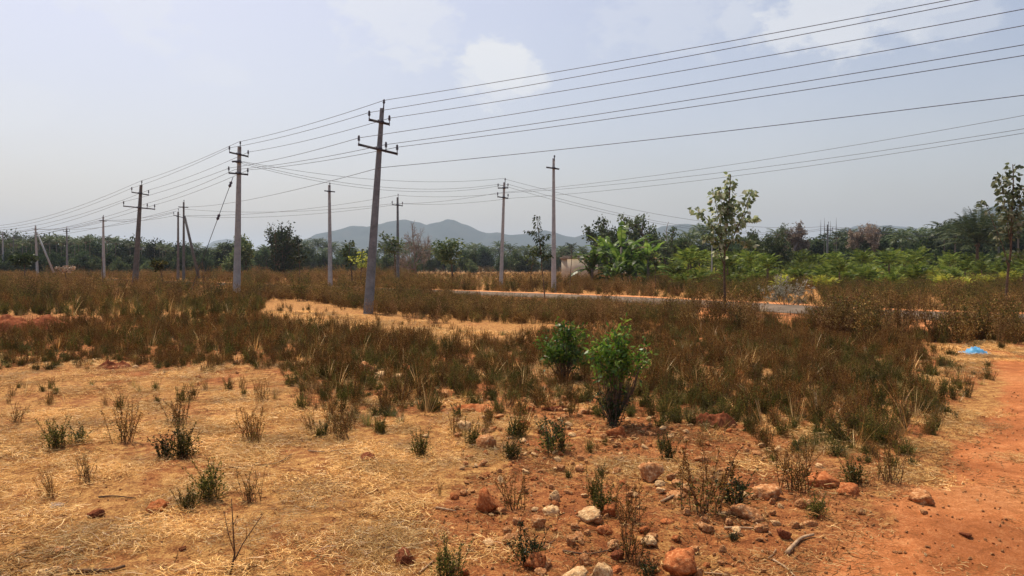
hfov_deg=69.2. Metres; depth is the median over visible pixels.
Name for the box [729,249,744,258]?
young palm
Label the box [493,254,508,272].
tree
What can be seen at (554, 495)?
rock
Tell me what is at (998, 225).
palm tree
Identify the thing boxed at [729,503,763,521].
rock
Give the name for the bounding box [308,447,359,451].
stick
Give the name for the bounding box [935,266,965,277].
young palm
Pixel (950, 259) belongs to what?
young palm
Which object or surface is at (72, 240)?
palm tree
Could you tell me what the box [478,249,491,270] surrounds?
tree
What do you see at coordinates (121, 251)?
tree
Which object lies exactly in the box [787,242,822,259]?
tree
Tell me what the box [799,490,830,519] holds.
weed
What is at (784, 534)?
rock
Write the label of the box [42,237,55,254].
palm tree
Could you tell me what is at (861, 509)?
rock
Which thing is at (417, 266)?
tree
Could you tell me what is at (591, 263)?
banana plant
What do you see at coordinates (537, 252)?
sapling
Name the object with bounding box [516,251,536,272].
tree
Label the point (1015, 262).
young palm
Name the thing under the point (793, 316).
road shoulder
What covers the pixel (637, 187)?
power wire
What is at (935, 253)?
tree
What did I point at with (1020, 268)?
young palm
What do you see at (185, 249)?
tree
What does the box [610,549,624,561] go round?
rock
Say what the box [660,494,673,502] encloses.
stick
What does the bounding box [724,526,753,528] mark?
stick
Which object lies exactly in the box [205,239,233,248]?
hills
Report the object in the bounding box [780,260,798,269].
young palm
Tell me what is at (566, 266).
building
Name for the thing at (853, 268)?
young palm
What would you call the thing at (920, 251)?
young palm
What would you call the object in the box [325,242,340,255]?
palm tree
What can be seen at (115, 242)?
palm tree
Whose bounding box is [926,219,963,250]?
palm tree
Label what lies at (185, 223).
utility pole
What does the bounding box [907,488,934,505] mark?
rock
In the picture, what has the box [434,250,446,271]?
tree
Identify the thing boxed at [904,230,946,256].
tree
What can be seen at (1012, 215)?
sapling
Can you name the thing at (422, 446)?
weed
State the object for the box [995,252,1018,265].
young palm
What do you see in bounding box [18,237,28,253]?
palm tree
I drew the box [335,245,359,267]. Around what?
tree
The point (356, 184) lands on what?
power wire
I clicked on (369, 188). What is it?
power wire
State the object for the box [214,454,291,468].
stick
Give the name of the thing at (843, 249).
tree
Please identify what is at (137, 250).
utility pole
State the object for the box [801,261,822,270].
young palm
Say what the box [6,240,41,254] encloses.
tree
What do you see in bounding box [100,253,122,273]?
tree
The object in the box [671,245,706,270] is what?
young palm
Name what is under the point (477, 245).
palm tree
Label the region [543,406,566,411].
rock
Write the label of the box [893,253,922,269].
young palm
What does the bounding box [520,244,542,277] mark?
sapling
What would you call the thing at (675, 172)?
power wire
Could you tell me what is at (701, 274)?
young palm
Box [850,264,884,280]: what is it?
young palm
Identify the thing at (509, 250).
palm tree
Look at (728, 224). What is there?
power wire
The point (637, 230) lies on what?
tree
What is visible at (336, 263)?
tree
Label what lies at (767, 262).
young palm
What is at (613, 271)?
banana plant
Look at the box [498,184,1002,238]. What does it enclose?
power wire
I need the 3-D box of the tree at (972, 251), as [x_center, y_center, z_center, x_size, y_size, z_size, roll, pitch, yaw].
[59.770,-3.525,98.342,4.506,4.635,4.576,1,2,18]
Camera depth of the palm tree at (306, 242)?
289.60 m
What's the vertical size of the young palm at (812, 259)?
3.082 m
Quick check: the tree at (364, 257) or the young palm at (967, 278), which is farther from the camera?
the tree at (364, 257)
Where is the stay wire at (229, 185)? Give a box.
[190,178,232,292]
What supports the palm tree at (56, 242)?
on the ground
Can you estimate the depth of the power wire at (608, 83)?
20.36 m
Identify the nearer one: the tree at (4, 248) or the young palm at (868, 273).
the young palm at (868, 273)
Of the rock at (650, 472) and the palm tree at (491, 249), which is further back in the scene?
the palm tree at (491, 249)
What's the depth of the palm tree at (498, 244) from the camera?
285.21 m
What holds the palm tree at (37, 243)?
on the ground
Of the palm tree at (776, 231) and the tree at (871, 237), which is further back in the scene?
the palm tree at (776, 231)
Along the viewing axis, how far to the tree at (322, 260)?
164.05 m
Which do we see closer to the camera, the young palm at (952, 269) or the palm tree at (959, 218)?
the young palm at (952, 269)
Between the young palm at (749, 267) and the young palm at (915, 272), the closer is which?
the young palm at (915, 272)
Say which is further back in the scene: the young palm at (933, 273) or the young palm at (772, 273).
the young palm at (772, 273)
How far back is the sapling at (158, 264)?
47.84 m
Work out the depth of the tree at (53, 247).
159.22 m
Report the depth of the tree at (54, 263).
121.87 m
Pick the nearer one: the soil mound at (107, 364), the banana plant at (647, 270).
the soil mound at (107, 364)
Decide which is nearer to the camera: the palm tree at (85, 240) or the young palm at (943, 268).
the young palm at (943, 268)
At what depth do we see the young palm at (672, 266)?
63.26 m
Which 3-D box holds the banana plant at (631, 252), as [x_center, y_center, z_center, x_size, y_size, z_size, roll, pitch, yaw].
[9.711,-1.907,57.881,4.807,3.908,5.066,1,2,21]
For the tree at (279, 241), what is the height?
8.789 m
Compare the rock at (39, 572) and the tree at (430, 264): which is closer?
the rock at (39, 572)
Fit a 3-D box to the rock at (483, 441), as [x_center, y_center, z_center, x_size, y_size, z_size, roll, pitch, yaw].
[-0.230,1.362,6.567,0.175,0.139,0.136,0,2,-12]
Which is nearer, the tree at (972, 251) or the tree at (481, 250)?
the tree at (972, 251)
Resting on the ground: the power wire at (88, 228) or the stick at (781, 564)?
the stick at (781, 564)
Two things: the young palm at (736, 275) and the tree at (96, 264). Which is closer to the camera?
the young palm at (736, 275)
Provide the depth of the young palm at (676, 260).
74.85 m
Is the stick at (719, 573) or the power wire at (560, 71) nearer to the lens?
the stick at (719, 573)
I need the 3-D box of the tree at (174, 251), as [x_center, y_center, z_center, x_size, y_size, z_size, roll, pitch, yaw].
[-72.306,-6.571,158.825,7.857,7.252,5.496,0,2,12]
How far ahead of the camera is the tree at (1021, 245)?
113.18 m
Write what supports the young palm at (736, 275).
on the ground
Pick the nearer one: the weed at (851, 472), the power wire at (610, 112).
the weed at (851, 472)
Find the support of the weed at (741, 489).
on the ground
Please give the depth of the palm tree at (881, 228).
134.10 m
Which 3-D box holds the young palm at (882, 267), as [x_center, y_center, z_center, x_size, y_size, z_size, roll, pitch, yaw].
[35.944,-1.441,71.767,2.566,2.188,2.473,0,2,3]
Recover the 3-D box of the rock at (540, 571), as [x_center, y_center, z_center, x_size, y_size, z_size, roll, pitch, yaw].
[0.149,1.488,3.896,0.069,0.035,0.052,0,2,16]
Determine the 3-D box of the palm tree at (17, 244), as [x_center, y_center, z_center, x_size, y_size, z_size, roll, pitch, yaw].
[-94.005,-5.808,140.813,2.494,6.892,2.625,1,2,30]
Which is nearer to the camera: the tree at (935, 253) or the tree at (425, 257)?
the tree at (935, 253)
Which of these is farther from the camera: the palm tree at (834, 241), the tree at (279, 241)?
the palm tree at (834, 241)
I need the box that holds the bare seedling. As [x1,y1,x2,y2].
[223,499,263,574]
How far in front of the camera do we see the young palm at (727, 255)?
69.74 m
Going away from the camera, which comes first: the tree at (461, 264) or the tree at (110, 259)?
the tree at (110, 259)
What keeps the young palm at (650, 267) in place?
on the ground
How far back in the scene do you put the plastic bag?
13.56 m
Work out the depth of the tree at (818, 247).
126.32 m
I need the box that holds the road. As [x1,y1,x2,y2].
[87,278,1023,322]
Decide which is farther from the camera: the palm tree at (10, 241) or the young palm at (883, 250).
the palm tree at (10, 241)
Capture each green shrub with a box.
[532,316,587,379]
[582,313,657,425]
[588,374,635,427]
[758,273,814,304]
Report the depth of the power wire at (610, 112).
20.31 m
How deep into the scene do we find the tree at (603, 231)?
92.02 m
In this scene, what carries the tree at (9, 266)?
on the ground
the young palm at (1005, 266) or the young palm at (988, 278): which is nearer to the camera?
the young palm at (988, 278)
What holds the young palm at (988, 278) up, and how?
on the ground
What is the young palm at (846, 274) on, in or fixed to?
on the ground
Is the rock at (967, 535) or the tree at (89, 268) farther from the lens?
the tree at (89, 268)
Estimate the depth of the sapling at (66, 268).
59.82 m
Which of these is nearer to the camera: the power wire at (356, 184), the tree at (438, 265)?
the power wire at (356, 184)
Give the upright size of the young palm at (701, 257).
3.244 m
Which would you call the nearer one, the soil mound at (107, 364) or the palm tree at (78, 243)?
the soil mound at (107, 364)
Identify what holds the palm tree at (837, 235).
on the ground
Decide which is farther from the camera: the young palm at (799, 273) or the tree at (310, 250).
the tree at (310, 250)
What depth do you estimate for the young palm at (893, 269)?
61.83 m
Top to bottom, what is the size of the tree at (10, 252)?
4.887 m
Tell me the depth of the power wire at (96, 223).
91.96 m
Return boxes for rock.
[35,566,63,575]
[49,502,64,507]
[51,546,67,555]
[87,508,105,517]
[146,499,168,513]
[360,452,374,460]
[363,361,375,371]
[392,547,415,565]
[455,420,470,431]
[475,487,498,512]
[476,434,495,448]
[523,551,545,568]
[524,406,534,410]
[534,567,546,575]
[542,505,559,515]
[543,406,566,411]
[549,490,559,501]
[563,566,588,575]
[577,408,593,414]
[578,553,591,565]
[591,562,612,575]
[602,501,616,517]
[606,426,626,437]
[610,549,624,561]
[636,554,647,565]
[638,461,663,482]
[638,526,648,532]
[640,534,656,545]
[660,518,674,523]
[662,547,696,575]
[666,490,686,499]
[696,521,705,528]
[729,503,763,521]
[752,483,781,500]
[776,528,791,539]
[803,471,839,487]
[815,463,824,468]
[836,482,859,496]
[855,507,864,514]
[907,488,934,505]
[920,509,927,513]
[959,532,971,537]
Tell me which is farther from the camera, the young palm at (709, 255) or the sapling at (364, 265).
the young palm at (709, 255)
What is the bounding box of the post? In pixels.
[711,245,712,270]
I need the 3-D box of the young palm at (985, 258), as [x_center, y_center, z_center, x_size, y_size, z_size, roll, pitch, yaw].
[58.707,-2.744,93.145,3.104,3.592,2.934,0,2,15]
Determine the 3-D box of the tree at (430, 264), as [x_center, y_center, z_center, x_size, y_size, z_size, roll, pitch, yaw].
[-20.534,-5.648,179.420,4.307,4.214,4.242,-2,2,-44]
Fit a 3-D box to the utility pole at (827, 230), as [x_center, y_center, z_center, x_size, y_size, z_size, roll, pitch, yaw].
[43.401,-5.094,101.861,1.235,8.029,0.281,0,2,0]
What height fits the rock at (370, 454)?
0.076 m
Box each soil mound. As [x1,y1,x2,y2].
[0,314,68,331]
[96,360,130,369]
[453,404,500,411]
[692,411,737,428]
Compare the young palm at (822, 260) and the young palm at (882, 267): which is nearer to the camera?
the young palm at (882, 267)
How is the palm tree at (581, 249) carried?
on the ground
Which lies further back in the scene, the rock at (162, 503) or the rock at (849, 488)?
the rock at (849, 488)
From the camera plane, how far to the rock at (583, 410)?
7.98 m
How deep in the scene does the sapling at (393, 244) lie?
59.79 m
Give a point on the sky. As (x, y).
(99, 98)
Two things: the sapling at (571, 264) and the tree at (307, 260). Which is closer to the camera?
the sapling at (571, 264)
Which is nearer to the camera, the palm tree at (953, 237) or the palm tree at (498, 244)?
the palm tree at (953, 237)
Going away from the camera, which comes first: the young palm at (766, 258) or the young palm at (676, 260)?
the young palm at (676, 260)
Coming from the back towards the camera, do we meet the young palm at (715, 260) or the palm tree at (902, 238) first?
the palm tree at (902, 238)
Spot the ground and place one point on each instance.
(966, 507)
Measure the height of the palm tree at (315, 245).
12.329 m
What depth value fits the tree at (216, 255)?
130.74 m
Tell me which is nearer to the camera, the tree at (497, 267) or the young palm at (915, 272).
the young palm at (915, 272)
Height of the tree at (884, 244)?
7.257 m
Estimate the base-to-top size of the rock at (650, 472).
0.191 m
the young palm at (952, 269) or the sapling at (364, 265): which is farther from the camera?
the young palm at (952, 269)
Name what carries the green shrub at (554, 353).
on the ground
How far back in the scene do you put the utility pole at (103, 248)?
86.83 m
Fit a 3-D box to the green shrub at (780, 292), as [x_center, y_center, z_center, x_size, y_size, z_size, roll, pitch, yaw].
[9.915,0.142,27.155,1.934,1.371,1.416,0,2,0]
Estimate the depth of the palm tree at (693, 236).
104.63 m
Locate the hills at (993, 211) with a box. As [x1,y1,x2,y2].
[926,197,1023,232]
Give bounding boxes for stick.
[67,565,125,573]
[98,495,135,498]
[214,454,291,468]
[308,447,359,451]
[436,506,455,511]
[562,549,613,553]
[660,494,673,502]
[705,572,732,575]
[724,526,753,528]
[772,559,794,575]
[785,533,814,554]
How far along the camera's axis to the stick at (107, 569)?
3.86 m
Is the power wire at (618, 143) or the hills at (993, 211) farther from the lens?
the hills at (993, 211)
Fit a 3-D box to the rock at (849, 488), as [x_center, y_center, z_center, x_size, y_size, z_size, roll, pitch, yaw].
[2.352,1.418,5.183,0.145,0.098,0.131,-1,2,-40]
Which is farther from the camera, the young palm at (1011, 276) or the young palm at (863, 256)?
the young palm at (863, 256)
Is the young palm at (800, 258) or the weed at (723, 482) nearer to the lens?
the weed at (723, 482)
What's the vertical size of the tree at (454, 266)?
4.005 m
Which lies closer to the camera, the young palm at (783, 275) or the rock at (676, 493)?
the rock at (676, 493)
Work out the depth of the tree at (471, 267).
147.89 m
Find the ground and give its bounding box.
[0,267,1023,575]
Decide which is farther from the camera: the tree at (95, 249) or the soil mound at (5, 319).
the tree at (95, 249)
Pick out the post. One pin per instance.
(711, 259)
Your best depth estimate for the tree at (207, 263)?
124.95 m
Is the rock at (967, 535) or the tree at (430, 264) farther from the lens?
the tree at (430, 264)
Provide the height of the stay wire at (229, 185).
6.048 m
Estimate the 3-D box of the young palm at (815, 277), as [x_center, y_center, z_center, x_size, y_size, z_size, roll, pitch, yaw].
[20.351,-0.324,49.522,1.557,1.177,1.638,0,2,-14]
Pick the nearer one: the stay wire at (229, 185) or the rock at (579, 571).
the rock at (579, 571)
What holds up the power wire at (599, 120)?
attached to the utility pole at (370, 276)
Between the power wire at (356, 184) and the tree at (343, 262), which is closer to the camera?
the power wire at (356, 184)
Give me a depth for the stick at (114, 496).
5.13 m
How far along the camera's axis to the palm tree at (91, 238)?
149.75 m
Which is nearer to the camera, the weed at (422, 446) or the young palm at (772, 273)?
the weed at (422, 446)
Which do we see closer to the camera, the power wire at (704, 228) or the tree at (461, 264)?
the power wire at (704, 228)
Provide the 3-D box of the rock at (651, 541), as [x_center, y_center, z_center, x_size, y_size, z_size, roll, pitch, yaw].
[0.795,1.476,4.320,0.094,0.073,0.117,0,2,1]
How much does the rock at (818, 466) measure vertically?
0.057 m
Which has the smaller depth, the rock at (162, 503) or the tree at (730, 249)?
the rock at (162, 503)
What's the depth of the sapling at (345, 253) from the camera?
54.88 m
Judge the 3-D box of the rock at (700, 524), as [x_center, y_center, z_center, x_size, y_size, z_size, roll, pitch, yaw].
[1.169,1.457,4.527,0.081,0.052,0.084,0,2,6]
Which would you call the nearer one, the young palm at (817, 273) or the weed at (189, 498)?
the weed at (189, 498)
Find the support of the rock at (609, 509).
on the ground
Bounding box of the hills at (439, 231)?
[305,219,744,262]
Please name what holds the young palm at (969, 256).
on the ground
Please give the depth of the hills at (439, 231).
2908.43 m
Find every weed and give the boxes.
[170,483,199,511]
[181,454,228,503]
[234,405,265,441]
[408,427,433,457]
[427,530,474,575]
[436,478,442,495]
[495,468,530,510]
[506,514,551,567]
[534,415,573,453]
[585,475,623,514]
[611,508,653,566]
[634,548,662,575]
[673,441,739,516]
[709,454,758,505]
[726,528,740,541]
[769,439,825,495]
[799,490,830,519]
[835,451,869,485]
[870,441,911,484]
[903,455,921,464]
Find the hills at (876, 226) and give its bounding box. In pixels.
[816,224,928,241]
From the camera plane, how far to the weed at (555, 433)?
6.39 m
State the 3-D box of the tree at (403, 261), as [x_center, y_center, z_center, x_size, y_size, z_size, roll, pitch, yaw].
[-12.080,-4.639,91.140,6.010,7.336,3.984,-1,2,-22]
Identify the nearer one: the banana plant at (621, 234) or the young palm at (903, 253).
the banana plant at (621, 234)
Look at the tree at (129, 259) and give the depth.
124.75 m
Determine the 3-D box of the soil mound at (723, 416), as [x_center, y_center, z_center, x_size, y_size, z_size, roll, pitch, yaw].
[2.041,1.337,7.495,0.506,0.212,0.354,0,2,0]
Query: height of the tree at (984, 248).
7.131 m
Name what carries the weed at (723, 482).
on the ground
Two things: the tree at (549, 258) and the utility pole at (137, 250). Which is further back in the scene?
the tree at (549, 258)
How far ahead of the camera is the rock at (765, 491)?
5.12 m
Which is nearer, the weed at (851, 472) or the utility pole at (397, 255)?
the weed at (851, 472)
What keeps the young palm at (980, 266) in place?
on the ground
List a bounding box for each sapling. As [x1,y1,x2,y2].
[6,250,38,275]
[55,265,75,277]
[149,258,168,283]
[288,240,309,278]
[339,240,364,281]
[348,249,367,279]
[377,231,404,278]
[430,237,465,276]
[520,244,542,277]
[524,215,553,298]
[568,244,573,287]
[643,250,664,291]
[687,172,761,312]
[976,162,1023,303]
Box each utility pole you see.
[2,231,3,260]
[31,226,53,273]
[63,226,69,265]
[99,215,106,277]
[123,181,154,281]
[173,208,182,279]
[178,202,199,281]
[228,141,248,294]
[324,183,334,283]
[358,99,398,313]
[392,194,402,279]
[497,178,508,289]
[546,155,558,290]
[824,222,832,253]
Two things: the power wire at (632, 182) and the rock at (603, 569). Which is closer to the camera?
the rock at (603, 569)
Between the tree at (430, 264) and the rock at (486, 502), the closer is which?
the rock at (486, 502)
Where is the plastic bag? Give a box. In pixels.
[963,346,987,353]
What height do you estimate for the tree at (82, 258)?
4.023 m
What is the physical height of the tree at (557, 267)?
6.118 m
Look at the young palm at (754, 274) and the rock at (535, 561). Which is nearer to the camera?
the rock at (535, 561)
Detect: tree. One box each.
[0,229,26,246]
[0,241,12,255]
[0,249,17,270]
[0,251,26,271]
[4,237,17,248]
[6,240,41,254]
[9,241,22,250]
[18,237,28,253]
[18,249,43,272]
[21,242,33,252]
[25,236,34,250]
[31,237,42,252]
[33,232,73,260]
[40,249,69,270]
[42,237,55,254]
[43,256,60,272]
[50,236,64,251]
[54,237,69,255]
[65,234,112,261]
[69,237,79,255]
[69,254,92,270]
[69,258,87,271]
[72,237,82,250]
[79,236,92,249]
[84,234,97,243]
[85,259,100,272]
[88,254,106,271]
[98,235,112,243]
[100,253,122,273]
[105,234,143,260]
[108,238,121,258]
[108,257,130,272]
[123,254,133,271]
[123,254,143,267]
[127,253,148,269]
[132,238,164,262]
[139,259,153,271]
[154,256,172,272]
[157,243,167,250]
[159,241,191,258]
[164,242,194,258]
[171,250,191,271]
[185,255,194,271]
[188,242,203,251]
[191,253,216,271]
[194,248,219,271]
[209,240,233,258]
[209,247,227,269]
[218,233,254,272]
[251,244,280,269]
[264,220,298,272]
[288,233,305,270]
[298,248,311,269]
[301,242,327,267]
[302,239,314,248]
[305,238,327,255]
[314,252,336,270]
[316,247,332,253]
[319,241,337,253]
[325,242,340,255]
[332,255,345,269]
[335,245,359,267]
[338,242,356,251]
[338,258,355,270]
[357,247,376,266]
[376,250,395,270]
[380,240,395,253]
[390,220,432,276]
[399,249,410,264]
[403,241,415,256]
[403,257,419,272]
[413,250,432,271]
[420,256,434,271]
[421,244,436,255]
[430,257,441,272]
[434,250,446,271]
[444,264,458,271]
[456,250,477,271]
[458,248,469,272]
[462,243,476,251]
[465,259,477,272]
[470,242,483,252]
[475,244,495,268]
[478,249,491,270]
[485,247,498,269]
[491,241,507,254]
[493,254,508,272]
[504,243,518,271]
[507,247,523,272]
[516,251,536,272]
[518,245,530,254]
[531,256,542,271]
[539,246,558,267]
[541,244,551,252]
[543,258,556,271]
[556,246,570,256]
[556,252,564,269]
[557,244,578,267]
[563,243,577,255]
[575,245,590,253]
[581,216,644,269]
[617,214,694,266]
[677,228,701,249]
[691,223,715,249]
[702,241,732,270]
[719,236,737,250]
[731,229,770,270]
[749,223,799,269]
[766,228,789,245]
[774,220,811,255]
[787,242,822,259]
[805,236,835,256]
[816,233,830,251]
[828,237,840,252]
[829,231,845,251]
[829,234,846,249]
[833,227,862,248]
[835,236,864,256]
[841,249,858,259]
[844,240,868,255]
[846,222,884,255]
[855,245,887,265]
[866,230,915,254]
[871,225,897,240]
[885,227,918,250]
[904,226,931,246]
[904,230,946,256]
[905,247,941,267]
[911,225,962,252]
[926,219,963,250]
[932,202,1014,266]
[935,223,969,266]
[945,240,969,257]
[946,217,977,226]
[948,247,979,268]
[953,239,988,249]
[970,238,1006,255]
[980,250,1003,265]
[983,216,1015,252]
[1001,232,1023,252]
[1002,210,1023,250]
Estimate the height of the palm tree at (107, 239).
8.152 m
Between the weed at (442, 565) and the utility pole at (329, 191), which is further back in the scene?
the utility pole at (329, 191)
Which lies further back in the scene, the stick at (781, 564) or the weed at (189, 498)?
the weed at (189, 498)
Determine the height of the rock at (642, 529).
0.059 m
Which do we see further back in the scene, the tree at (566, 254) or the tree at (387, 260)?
the tree at (566, 254)
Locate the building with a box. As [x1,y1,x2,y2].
[560,256,597,279]
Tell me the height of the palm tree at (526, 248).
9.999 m
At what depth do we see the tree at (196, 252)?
129.32 m
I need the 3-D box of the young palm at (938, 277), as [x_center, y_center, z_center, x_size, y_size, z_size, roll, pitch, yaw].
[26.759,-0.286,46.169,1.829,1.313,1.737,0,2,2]
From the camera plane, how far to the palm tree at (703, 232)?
119.41 m
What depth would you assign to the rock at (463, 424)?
7.22 m
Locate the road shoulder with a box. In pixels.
[88,277,1023,335]
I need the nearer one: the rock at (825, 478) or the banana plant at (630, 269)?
the rock at (825, 478)
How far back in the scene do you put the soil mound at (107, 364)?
11.66 m
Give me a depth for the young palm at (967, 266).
53.99 m
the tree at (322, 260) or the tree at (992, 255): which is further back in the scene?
the tree at (322, 260)
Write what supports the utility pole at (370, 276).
on the ground
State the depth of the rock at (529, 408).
8.17 m
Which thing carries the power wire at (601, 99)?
attached to the utility pole at (370, 276)
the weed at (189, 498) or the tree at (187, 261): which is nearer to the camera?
the weed at (189, 498)
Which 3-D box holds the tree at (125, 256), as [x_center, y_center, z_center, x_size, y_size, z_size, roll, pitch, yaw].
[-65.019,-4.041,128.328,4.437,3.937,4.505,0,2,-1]
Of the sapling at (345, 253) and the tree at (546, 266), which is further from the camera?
the tree at (546, 266)
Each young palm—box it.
[639,261,659,276]
[645,252,665,273]
[660,260,689,276]
[667,256,693,266]
[669,271,696,291]
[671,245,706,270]
[675,249,708,269]
[681,266,714,282]
[691,249,710,268]
[700,249,719,265]
[707,256,720,275]
[712,254,741,274]
[714,250,736,264]
[714,258,749,276]
[717,272,745,284]
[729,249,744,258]
[729,271,750,283]
[734,249,762,279]
[740,259,766,276]
[744,269,764,281]
[751,252,783,279]
[756,253,776,271]
[758,268,780,277]
[768,273,792,286]
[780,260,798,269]
[786,267,813,280]
[788,260,808,269]
[789,248,810,261]
[798,264,816,274]
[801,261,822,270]
[802,254,823,266]
[808,274,830,286]
[809,254,826,264]
[811,266,822,277]
[813,260,846,277]
[813,276,839,287]
[819,251,846,264]
[822,256,855,284]
[824,250,845,260]
[828,268,859,282]
[844,262,870,270]
[846,247,876,266]
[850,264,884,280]
[852,262,881,280]
[855,252,874,265]
[864,274,883,282]
[870,262,895,273]
[871,247,907,273]
[872,249,896,267]
[876,269,905,284]
[877,264,906,276]
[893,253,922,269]
[893,260,934,284]
[896,249,916,266]
[899,245,938,267]
[926,269,946,281]
[927,273,957,286]
[933,256,952,267]
[933,264,971,274]
[935,252,964,266]
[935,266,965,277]
[937,249,962,266]
[953,259,979,277]
[955,252,982,270]
[955,276,973,283]
[969,262,996,276]
[973,252,993,262]
[973,258,994,274]
[974,275,996,285]
[986,259,1002,274]
[988,262,1021,275]
[991,270,1022,283]
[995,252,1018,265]
[1005,253,1023,283]
[1014,259,1023,275]
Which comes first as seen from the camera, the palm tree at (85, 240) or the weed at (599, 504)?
the weed at (599, 504)
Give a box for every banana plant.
[568,246,611,280]
[573,235,634,279]
[588,220,652,280]
[596,250,633,280]
[609,239,666,281]
[612,259,646,285]
[620,240,673,277]
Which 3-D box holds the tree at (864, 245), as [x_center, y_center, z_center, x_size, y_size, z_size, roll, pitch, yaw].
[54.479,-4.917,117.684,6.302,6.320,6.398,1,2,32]
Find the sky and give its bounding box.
[0,0,1023,250]
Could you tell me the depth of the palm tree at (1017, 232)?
111.73 m
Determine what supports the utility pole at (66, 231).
on the ground
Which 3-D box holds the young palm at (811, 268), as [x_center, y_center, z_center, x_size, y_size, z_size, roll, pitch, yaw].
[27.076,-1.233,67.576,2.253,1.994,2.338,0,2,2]
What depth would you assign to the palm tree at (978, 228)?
73.51 m
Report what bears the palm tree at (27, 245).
on the ground
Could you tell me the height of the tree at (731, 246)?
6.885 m
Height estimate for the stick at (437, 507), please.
0.015 m
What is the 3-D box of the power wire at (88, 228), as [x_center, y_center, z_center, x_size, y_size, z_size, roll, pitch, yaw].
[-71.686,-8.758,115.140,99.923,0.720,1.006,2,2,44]
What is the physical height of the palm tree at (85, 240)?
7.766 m
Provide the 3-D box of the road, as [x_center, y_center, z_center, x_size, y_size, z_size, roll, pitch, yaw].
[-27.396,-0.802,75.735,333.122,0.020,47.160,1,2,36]
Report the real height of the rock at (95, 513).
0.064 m
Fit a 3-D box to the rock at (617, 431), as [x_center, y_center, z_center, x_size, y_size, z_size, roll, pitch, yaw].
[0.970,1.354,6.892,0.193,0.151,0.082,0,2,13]
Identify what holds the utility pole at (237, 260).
on the ground
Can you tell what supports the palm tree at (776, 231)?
on the ground
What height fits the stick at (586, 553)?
0.016 m
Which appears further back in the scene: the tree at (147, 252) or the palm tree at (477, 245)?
the palm tree at (477, 245)
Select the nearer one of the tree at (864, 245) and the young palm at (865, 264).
the young palm at (865, 264)
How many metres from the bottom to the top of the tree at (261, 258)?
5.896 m
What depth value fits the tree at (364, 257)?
196.80 m
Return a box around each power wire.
[0,25,1023,233]
[0,55,1023,236]
[0,211,174,232]
[4,0,977,227]
[4,9,1023,229]
[4,213,171,238]
[6,0,948,224]
[16,44,1023,234]
[17,95,1023,238]
[24,214,179,231]
[185,129,1020,215]
[187,115,1023,211]
[187,133,1021,217]
[243,161,502,181]
[243,162,496,188]
[245,164,507,191]
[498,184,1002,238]
[506,179,931,234]
[509,184,949,237]

